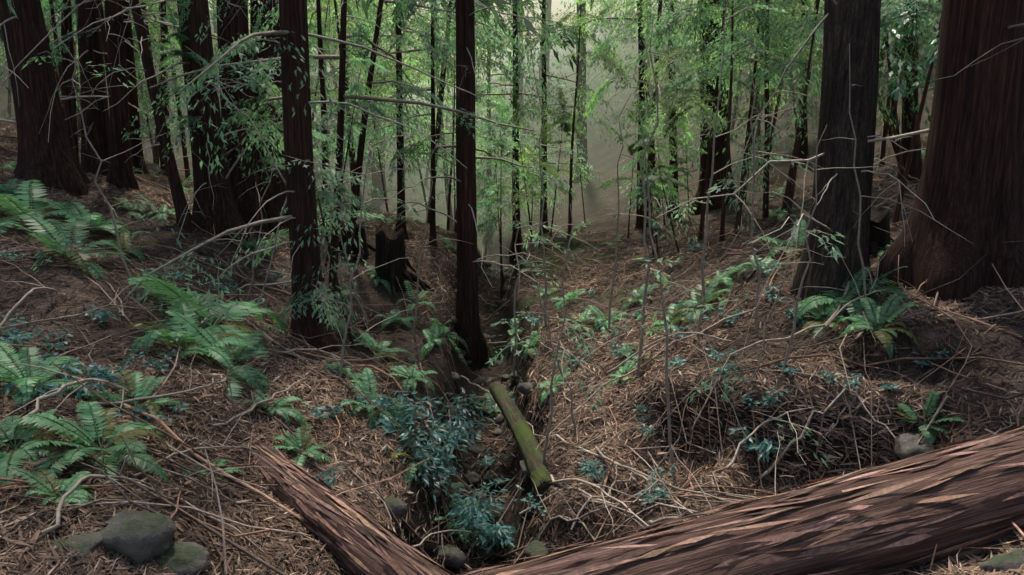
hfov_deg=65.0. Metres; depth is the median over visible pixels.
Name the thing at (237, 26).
tree
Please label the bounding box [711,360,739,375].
shrub
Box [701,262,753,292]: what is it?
fern
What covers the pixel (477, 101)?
tree
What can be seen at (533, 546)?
boulder
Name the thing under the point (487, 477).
boulder
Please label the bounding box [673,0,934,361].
tree
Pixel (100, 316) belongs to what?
shrub
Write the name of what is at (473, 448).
boulder
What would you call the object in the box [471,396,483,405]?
boulder
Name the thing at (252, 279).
bare stem
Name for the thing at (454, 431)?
shrub
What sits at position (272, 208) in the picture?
tree
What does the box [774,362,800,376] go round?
shrub
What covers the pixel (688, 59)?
tree
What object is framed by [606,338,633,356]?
shrub
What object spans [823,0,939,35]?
sapling
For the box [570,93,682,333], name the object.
bare stem
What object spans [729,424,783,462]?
shrub
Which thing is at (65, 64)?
tree
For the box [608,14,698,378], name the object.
sapling
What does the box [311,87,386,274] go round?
bare stem
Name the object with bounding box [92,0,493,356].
tree
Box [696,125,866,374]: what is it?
sapling
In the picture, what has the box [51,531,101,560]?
rock
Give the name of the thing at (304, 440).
fern
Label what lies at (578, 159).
sapling
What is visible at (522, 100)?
tree
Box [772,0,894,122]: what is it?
sapling
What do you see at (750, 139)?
sapling
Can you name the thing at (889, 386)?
shrub
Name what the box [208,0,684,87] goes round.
sky
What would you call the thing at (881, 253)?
fern
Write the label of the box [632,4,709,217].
tree
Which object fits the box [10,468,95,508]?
fern
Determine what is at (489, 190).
sapling
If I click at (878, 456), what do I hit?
bank rootlets
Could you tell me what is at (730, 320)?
shrub
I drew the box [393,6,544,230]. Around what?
tree
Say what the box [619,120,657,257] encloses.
sapling
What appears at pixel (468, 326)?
tree
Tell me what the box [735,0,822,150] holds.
sapling
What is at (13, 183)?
fern
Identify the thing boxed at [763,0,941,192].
tree
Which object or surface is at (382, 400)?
shrub
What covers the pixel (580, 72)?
tree
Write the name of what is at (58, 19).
tree
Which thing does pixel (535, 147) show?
sapling
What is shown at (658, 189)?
sapling
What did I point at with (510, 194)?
sapling
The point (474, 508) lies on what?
shrub
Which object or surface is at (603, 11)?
tree
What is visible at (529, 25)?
tree
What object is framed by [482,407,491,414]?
boulder
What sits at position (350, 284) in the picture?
sapling
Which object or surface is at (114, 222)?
sapling
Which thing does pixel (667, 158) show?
sapling
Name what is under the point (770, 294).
shrub
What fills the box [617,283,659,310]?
fern
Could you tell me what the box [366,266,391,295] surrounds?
fern
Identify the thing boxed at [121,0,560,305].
tree
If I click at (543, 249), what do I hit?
sapling
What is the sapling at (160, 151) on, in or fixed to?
on the terrain at (602, 157)
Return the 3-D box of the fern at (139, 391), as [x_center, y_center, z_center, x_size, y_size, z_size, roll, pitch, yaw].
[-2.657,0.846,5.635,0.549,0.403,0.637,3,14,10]
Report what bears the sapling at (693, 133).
on the terrain at (602, 157)
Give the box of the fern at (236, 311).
[128,273,286,364]
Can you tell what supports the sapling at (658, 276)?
on the terrain at (602, 157)
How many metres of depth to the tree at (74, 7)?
14.66 m
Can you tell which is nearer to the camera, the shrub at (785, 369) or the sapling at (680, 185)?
the shrub at (785, 369)
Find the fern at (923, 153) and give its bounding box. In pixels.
[921,150,925,164]
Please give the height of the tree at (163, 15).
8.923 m
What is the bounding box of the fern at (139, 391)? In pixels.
[81,369,191,421]
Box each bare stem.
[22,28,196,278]
[236,95,278,301]
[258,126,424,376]
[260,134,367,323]
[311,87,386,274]
[387,112,471,335]
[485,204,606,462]
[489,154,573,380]
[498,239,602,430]
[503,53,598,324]
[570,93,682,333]
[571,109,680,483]
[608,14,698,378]
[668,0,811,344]
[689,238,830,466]
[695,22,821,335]
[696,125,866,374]
[818,43,972,318]
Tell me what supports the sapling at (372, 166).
on the terrain at (602, 157)
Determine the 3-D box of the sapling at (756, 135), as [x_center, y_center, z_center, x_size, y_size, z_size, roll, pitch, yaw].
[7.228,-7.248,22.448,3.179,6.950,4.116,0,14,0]
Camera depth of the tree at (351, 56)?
40.56 m
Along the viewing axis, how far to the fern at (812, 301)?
8.02 m
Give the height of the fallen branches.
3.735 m
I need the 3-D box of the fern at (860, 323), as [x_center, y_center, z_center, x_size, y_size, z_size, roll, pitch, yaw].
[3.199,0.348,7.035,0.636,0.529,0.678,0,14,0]
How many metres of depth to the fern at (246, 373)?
6.89 m
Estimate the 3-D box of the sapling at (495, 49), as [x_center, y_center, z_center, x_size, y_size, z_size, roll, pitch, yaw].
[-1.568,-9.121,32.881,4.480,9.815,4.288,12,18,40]
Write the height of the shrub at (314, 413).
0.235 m
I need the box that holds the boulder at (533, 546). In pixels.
[524,540,548,558]
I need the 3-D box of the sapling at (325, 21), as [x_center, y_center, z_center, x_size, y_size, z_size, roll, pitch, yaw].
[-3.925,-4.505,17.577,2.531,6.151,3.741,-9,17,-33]
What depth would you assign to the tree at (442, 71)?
17.04 m
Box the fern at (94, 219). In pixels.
[32,197,131,238]
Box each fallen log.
[252,442,455,574]
[437,424,1023,574]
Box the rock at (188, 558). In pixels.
[154,542,208,574]
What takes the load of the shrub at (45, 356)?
on the terrain at (602, 157)
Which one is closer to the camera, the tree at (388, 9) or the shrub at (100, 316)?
the shrub at (100, 316)
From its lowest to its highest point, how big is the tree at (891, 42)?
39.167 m
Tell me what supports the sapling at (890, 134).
on the terrain at (602, 157)
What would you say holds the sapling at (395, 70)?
on the terrain at (602, 157)
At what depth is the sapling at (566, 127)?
17.42 m
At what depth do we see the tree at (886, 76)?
23.19 m
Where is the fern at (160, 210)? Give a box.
[134,192,175,222]
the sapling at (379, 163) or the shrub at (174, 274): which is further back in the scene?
the sapling at (379, 163)
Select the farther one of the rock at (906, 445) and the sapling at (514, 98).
the sapling at (514, 98)
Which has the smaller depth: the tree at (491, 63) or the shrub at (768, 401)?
the shrub at (768, 401)
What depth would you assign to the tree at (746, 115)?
15.07 m
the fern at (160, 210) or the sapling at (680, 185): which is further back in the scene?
the sapling at (680, 185)
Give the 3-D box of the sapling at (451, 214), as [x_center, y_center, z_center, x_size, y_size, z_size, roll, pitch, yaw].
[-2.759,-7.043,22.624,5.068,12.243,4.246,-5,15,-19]
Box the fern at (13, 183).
[0,179,32,201]
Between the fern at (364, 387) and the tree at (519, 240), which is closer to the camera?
the fern at (364, 387)
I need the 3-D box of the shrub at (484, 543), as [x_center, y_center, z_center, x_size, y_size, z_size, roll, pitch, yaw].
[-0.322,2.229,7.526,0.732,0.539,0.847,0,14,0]
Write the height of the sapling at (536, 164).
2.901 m
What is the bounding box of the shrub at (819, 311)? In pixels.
[799,289,859,339]
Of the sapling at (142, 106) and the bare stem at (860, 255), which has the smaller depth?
the bare stem at (860, 255)
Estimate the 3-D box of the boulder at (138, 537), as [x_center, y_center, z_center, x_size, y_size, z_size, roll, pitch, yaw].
[-1.929,1.258,4.072,0.458,0.296,0.336,0,14,0]
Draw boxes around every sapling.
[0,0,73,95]
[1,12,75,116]
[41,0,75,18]
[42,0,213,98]
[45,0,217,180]
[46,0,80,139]
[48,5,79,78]
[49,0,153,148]
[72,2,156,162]
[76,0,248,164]
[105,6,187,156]
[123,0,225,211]
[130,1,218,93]
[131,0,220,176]
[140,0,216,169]
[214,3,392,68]
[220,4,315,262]
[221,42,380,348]
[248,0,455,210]
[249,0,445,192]
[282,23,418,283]
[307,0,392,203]
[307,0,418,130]
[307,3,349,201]
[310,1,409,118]
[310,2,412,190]
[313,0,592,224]
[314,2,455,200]
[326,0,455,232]
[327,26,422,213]
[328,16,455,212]
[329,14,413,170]
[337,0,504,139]
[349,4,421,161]
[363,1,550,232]
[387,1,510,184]
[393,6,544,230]
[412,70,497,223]
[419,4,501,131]
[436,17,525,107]
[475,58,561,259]
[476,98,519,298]
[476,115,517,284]
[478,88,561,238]
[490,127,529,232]
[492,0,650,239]
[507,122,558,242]
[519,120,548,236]
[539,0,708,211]
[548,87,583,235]
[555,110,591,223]
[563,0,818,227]
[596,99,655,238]
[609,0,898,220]
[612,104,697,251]
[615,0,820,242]
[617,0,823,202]
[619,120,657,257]
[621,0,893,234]
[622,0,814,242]
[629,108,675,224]
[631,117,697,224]
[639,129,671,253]
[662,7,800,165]
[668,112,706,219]
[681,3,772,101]
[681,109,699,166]
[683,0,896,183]
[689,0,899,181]
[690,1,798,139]
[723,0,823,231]
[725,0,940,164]
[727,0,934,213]
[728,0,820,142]
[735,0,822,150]
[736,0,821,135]
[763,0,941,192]
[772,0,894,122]
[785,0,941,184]
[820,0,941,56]
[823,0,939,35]
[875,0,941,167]
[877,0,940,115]
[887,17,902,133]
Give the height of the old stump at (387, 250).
1.493 m
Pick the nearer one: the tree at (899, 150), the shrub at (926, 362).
the shrub at (926, 362)
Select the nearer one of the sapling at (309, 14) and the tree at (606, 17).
the sapling at (309, 14)
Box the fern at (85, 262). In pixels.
[0,214,131,280]
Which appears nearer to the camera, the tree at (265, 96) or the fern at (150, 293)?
the fern at (150, 293)
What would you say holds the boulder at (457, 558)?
on the terrain at (602, 157)
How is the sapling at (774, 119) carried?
on the terrain at (602, 157)
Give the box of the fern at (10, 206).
[0,179,86,244]
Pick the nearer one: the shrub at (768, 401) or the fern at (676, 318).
the shrub at (768, 401)
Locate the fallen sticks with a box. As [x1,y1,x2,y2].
[0,99,1023,574]
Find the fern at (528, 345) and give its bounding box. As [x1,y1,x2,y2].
[522,326,541,362]
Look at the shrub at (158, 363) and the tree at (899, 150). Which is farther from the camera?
the tree at (899, 150)
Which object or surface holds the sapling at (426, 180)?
on the terrain at (602, 157)
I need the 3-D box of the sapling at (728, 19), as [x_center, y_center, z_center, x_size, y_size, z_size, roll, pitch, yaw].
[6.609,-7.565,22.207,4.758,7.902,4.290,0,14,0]
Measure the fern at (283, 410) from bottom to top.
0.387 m
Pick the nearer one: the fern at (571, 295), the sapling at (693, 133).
the fern at (571, 295)
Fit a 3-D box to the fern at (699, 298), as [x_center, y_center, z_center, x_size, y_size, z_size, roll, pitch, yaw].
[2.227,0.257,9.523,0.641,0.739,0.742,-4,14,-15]
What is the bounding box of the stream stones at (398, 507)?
[381,254,533,559]
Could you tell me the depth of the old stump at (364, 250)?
13.95 m
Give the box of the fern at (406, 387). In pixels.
[387,364,437,396]
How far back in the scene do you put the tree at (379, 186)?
27.95 m
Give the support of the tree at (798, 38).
on the terrain at (602, 157)
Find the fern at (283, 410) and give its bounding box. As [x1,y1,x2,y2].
[242,389,308,425]
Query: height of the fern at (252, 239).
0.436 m
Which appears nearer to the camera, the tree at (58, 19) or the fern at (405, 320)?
the fern at (405, 320)
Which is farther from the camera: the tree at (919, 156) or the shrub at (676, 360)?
the tree at (919, 156)
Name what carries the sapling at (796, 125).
on the terrain at (602, 157)
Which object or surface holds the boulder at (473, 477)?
on the terrain at (602, 157)
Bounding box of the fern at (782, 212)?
[768,206,804,219]
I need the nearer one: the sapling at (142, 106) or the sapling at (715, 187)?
the sapling at (715, 187)
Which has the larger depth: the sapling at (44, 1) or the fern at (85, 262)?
the sapling at (44, 1)
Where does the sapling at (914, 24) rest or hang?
on the terrain at (602, 157)
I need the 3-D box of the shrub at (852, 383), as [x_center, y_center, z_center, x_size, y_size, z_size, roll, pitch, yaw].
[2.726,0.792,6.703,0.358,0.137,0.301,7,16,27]
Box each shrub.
[1,356,121,406]
[38,350,57,366]
[76,363,109,378]
[84,305,121,323]
[142,349,177,371]
[160,270,186,280]
[305,402,346,419]
[352,394,407,411]
[360,389,442,435]
[375,388,495,501]
[426,392,484,449]
[440,468,520,534]
[447,502,514,555]
[472,522,516,548]
[513,487,558,516]
[577,458,606,480]
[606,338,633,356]
[633,405,655,436]
[664,356,686,367]
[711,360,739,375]
[716,307,743,324]
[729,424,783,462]
[742,387,788,408]
[762,282,788,301]
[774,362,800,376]
[778,307,807,326]
[799,289,859,339]
[818,370,862,388]
[879,379,899,390]
[912,348,949,367]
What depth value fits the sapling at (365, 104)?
11.01 m
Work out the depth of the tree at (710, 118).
13.57 m
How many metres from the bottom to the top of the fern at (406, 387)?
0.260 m
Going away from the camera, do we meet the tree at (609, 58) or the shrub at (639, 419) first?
the shrub at (639, 419)
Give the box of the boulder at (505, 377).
[501,374,509,379]
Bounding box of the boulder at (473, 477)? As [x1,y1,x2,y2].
[465,471,479,484]
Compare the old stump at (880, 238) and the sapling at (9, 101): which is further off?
the sapling at (9, 101)
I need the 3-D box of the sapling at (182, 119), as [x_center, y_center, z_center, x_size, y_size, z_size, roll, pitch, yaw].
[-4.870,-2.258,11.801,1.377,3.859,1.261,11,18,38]
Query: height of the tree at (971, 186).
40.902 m
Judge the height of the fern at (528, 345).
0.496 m
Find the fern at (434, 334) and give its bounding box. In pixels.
[420,320,450,358]
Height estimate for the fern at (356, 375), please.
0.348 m
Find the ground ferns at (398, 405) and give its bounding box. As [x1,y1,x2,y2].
[0,111,903,545]
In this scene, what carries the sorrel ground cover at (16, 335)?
on the terrain at (602, 157)
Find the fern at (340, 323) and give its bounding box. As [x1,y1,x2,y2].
[328,315,356,339]
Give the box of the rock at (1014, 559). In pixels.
[978,548,1023,574]
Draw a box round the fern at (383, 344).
[354,330,409,363]
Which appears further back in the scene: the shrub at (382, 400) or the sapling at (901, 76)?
the sapling at (901, 76)
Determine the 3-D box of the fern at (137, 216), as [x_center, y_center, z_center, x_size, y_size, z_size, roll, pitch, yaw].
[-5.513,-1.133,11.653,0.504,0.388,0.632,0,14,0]
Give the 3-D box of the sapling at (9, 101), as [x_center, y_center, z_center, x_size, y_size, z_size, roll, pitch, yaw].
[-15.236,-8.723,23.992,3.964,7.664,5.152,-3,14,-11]
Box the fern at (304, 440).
[272,425,331,464]
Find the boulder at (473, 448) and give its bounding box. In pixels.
[469,444,484,453]
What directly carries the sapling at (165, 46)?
on the terrain at (602, 157)
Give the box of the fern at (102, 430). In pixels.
[14,401,170,488]
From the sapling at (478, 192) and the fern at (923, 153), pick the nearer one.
the fern at (923, 153)
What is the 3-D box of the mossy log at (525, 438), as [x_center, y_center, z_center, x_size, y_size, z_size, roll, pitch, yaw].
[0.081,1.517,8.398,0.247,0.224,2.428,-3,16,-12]
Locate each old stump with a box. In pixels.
[339,220,374,262]
[374,220,432,304]
[869,203,894,257]
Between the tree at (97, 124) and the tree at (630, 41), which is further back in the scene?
the tree at (630, 41)
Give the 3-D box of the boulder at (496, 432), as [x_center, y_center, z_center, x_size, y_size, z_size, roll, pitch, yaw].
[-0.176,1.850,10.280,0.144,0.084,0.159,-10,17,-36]
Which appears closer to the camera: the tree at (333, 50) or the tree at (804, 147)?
the tree at (804, 147)
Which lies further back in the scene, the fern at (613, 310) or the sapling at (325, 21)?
the sapling at (325, 21)
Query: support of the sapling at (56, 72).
on the terrain at (602, 157)
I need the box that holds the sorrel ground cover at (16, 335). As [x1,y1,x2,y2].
[0,145,916,504]
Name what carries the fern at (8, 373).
on the terrain at (602, 157)
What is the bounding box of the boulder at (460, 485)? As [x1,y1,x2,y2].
[452,482,464,496]
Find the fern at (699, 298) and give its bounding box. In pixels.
[669,276,730,326]
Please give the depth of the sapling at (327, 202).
9.42 m
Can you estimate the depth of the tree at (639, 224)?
16.56 m
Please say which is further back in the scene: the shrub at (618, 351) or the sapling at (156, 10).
the sapling at (156, 10)
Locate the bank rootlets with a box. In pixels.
[350,324,1009,484]
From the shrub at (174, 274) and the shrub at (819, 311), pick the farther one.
the shrub at (174, 274)
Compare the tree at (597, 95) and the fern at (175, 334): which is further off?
the tree at (597, 95)
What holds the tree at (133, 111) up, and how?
on the terrain at (602, 157)
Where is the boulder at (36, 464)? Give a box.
[18,457,52,476]
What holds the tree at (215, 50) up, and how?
on the terrain at (602, 157)
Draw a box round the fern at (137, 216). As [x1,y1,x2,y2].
[110,197,148,222]
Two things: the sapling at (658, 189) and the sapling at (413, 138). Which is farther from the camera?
the sapling at (413, 138)
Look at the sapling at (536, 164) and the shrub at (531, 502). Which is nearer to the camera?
the shrub at (531, 502)
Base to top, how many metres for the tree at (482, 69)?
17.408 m
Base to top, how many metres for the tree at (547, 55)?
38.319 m
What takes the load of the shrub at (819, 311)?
on the terrain at (602, 157)
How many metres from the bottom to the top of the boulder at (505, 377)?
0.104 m
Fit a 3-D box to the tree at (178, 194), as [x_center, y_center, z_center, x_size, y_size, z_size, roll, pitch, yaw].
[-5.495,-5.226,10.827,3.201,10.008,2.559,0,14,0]
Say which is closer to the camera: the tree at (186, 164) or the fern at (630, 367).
the fern at (630, 367)
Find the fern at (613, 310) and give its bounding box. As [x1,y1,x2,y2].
[580,305,629,334]
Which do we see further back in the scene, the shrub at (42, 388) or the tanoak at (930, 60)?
the tanoak at (930, 60)
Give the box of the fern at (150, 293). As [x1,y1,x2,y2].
[137,286,185,299]
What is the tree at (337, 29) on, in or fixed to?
on the terrain at (602, 157)
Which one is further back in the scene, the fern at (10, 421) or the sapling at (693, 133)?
the sapling at (693, 133)
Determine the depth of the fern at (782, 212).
14.16 m
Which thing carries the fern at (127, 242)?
on the terrain at (602, 157)
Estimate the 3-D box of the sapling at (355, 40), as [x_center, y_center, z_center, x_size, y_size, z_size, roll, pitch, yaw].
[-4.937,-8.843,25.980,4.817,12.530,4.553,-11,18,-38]
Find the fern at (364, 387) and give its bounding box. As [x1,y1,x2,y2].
[339,368,395,428]
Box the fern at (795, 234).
[761,219,805,261]
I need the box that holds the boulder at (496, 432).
[492,428,501,435]
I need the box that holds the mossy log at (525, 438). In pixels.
[489,381,551,499]
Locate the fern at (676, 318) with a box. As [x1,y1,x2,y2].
[648,304,687,338]
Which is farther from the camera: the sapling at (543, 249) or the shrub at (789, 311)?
the sapling at (543, 249)
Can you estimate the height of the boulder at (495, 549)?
0.161 m
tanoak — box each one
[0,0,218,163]
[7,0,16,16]
[802,8,941,225]
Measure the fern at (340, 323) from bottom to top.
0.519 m
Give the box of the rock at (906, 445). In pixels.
[894,433,934,458]
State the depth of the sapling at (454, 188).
21.43 m
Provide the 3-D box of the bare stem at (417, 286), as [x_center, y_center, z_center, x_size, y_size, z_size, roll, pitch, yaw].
[-1.300,-0.780,11.107,1.606,3.223,0.556,12,18,40]
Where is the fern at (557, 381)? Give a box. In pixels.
[536,368,572,402]
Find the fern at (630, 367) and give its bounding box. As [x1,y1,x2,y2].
[605,355,652,388]
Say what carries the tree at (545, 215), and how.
on the terrain at (602, 157)
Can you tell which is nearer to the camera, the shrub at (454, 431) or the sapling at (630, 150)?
the shrub at (454, 431)
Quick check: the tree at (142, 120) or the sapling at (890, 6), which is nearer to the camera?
the sapling at (890, 6)
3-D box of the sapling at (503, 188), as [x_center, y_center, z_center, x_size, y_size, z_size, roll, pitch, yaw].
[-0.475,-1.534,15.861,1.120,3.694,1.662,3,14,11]
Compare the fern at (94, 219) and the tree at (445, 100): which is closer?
the fern at (94, 219)
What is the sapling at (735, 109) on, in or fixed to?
on the terrain at (602, 157)
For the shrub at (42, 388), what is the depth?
5.46 m
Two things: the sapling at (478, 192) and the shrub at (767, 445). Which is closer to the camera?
the shrub at (767, 445)
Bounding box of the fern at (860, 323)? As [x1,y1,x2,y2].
[831,294,920,357]
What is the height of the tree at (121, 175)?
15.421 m
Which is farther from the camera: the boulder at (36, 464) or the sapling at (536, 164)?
the sapling at (536, 164)
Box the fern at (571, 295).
[551,288,587,311]
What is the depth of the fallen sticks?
6.99 m
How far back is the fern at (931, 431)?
6.21 m
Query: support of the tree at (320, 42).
on the terrain at (602, 157)
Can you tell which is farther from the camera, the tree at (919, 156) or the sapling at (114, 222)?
the tree at (919, 156)
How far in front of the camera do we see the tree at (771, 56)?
25.92 m
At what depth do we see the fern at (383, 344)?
10.56 m
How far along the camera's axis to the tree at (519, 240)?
18.27 m
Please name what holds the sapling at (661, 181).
on the terrain at (602, 157)
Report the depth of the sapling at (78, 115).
21.05 m
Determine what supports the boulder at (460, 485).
on the terrain at (602, 157)
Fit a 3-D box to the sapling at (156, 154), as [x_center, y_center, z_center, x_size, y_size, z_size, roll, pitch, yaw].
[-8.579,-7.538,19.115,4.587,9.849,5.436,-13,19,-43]
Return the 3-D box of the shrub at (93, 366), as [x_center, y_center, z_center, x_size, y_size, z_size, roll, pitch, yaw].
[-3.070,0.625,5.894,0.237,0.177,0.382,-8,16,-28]
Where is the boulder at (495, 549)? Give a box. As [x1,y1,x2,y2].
[471,539,499,558]
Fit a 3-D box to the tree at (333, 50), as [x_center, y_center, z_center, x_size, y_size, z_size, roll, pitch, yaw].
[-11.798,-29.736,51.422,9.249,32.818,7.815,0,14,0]
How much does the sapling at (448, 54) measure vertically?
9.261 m
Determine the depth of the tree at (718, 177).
18.43 m
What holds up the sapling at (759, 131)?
on the terrain at (602, 157)
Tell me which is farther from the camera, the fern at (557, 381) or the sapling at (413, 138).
the sapling at (413, 138)
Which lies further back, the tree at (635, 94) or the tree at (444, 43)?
the tree at (635, 94)
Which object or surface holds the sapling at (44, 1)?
on the terrain at (602, 157)
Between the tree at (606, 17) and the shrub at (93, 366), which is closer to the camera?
the shrub at (93, 366)
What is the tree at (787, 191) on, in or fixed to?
on the terrain at (602, 157)
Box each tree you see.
[0,0,185,176]
[0,0,190,197]
[0,0,331,245]
[43,0,105,109]
[43,0,174,191]
[45,0,74,133]
[69,0,160,175]
[71,0,104,18]
[77,1,154,139]
[80,0,199,232]
[85,0,438,234]
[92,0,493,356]
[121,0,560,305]
[128,0,355,232]
[141,1,187,175]
[167,0,455,232]
[175,0,249,94]
[310,0,546,247]
[312,0,533,261]
[320,14,434,123]
[328,4,356,82]
[328,6,338,77]
[329,7,455,201]
[347,0,532,239]
[364,0,577,366]
[404,0,617,235]
[437,0,557,243]
[446,44,509,105]
[449,0,581,261]
[477,0,565,135]
[503,0,575,97]
[531,0,701,230]
[573,0,589,182]
[589,0,675,99]
[594,0,635,45]
[599,0,612,32]
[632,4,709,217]
[656,0,1023,302]
[661,0,813,214]
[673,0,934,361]
[675,33,699,94]
[736,7,789,99]
[779,0,809,164]
[784,0,815,88]
[815,2,939,78]
[881,0,899,58]
[896,1,919,181]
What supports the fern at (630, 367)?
on the terrain at (602, 157)
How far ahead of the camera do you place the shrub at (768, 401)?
6.87 m
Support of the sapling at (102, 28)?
on the terrain at (602, 157)
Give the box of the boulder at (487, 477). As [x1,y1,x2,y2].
[482,470,497,481]
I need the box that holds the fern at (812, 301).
[785,266,908,327]
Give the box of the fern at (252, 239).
[244,235,279,257]
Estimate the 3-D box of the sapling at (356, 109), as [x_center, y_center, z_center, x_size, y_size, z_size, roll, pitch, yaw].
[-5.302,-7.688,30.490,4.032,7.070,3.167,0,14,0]
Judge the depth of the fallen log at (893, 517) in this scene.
4.20 m
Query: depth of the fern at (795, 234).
10.21 m
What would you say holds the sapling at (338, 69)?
on the terrain at (602, 157)
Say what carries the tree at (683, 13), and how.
on the terrain at (602, 157)
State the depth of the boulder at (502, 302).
15.10 m
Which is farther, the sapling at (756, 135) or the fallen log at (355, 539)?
the sapling at (756, 135)
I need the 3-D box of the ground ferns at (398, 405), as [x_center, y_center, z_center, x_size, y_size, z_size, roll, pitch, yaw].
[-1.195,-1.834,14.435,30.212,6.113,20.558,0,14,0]
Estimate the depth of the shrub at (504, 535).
7.38 m
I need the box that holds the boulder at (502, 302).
[497,299,504,305]
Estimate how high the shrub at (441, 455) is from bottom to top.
0.945 m
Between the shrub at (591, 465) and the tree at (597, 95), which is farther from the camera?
the tree at (597, 95)
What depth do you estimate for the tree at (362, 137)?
13.14 m
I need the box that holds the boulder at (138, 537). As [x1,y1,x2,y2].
[97,510,176,563]
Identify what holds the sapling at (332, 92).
on the terrain at (602, 157)
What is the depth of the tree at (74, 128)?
13.58 m
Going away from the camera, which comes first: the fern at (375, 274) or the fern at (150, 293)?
the fern at (150, 293)
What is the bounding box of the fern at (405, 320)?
[374,309,423,331]
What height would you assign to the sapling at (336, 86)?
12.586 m
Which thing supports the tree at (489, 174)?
on the terrain at (602, 157)
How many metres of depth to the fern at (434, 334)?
11.06 m
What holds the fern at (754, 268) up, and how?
on the terrain at (602, 157)
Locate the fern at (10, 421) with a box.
[0,409,71,490]
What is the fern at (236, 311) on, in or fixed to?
on the terrain at (602, 157)
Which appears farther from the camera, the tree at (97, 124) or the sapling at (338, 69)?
the sapling at (338, 69)
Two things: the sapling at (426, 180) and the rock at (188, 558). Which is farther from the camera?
the sapling at (426, 180)
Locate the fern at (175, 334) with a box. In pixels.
[128,298,256,373]
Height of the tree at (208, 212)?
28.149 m
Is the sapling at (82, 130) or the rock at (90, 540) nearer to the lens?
the rock at (90, 540)
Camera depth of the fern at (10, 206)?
9.71 m
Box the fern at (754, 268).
[726,255,789,278]
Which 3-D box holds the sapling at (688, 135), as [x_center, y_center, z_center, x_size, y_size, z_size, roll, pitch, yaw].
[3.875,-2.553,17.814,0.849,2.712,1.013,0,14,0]
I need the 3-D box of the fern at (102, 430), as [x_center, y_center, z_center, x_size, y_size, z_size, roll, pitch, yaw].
[-2.453,0.922,4.774,0.838,0.561,0.747,-10,17,-35]
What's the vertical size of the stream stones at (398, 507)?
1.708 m
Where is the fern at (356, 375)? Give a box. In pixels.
[326,362,365,383]
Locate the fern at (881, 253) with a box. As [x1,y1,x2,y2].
[877,240,891,258]
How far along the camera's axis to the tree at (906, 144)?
14.60 m
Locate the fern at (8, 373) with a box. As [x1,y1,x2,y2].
[0,341,96,409]
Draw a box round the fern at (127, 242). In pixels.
[99,232,160,261]
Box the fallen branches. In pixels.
[0,140,1022,565]
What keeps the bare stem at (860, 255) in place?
on the terrain at (602, 157)
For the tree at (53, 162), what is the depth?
11.29 m
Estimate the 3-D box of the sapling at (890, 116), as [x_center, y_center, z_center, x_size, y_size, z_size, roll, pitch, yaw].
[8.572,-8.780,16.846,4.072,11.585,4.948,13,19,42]
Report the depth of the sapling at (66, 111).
13.93 m
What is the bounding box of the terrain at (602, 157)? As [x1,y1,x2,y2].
[0,1,1023,574]
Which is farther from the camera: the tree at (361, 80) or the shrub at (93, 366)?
the tree at (361, 80)
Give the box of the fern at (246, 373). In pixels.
[166,310,273,404]
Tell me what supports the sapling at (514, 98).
on the terrain at (602, 157)
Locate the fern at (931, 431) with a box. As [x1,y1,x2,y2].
[892,390,968,444]
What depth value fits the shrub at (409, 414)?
7.33 m
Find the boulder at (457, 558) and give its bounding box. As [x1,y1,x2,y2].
[441,547,466,568]

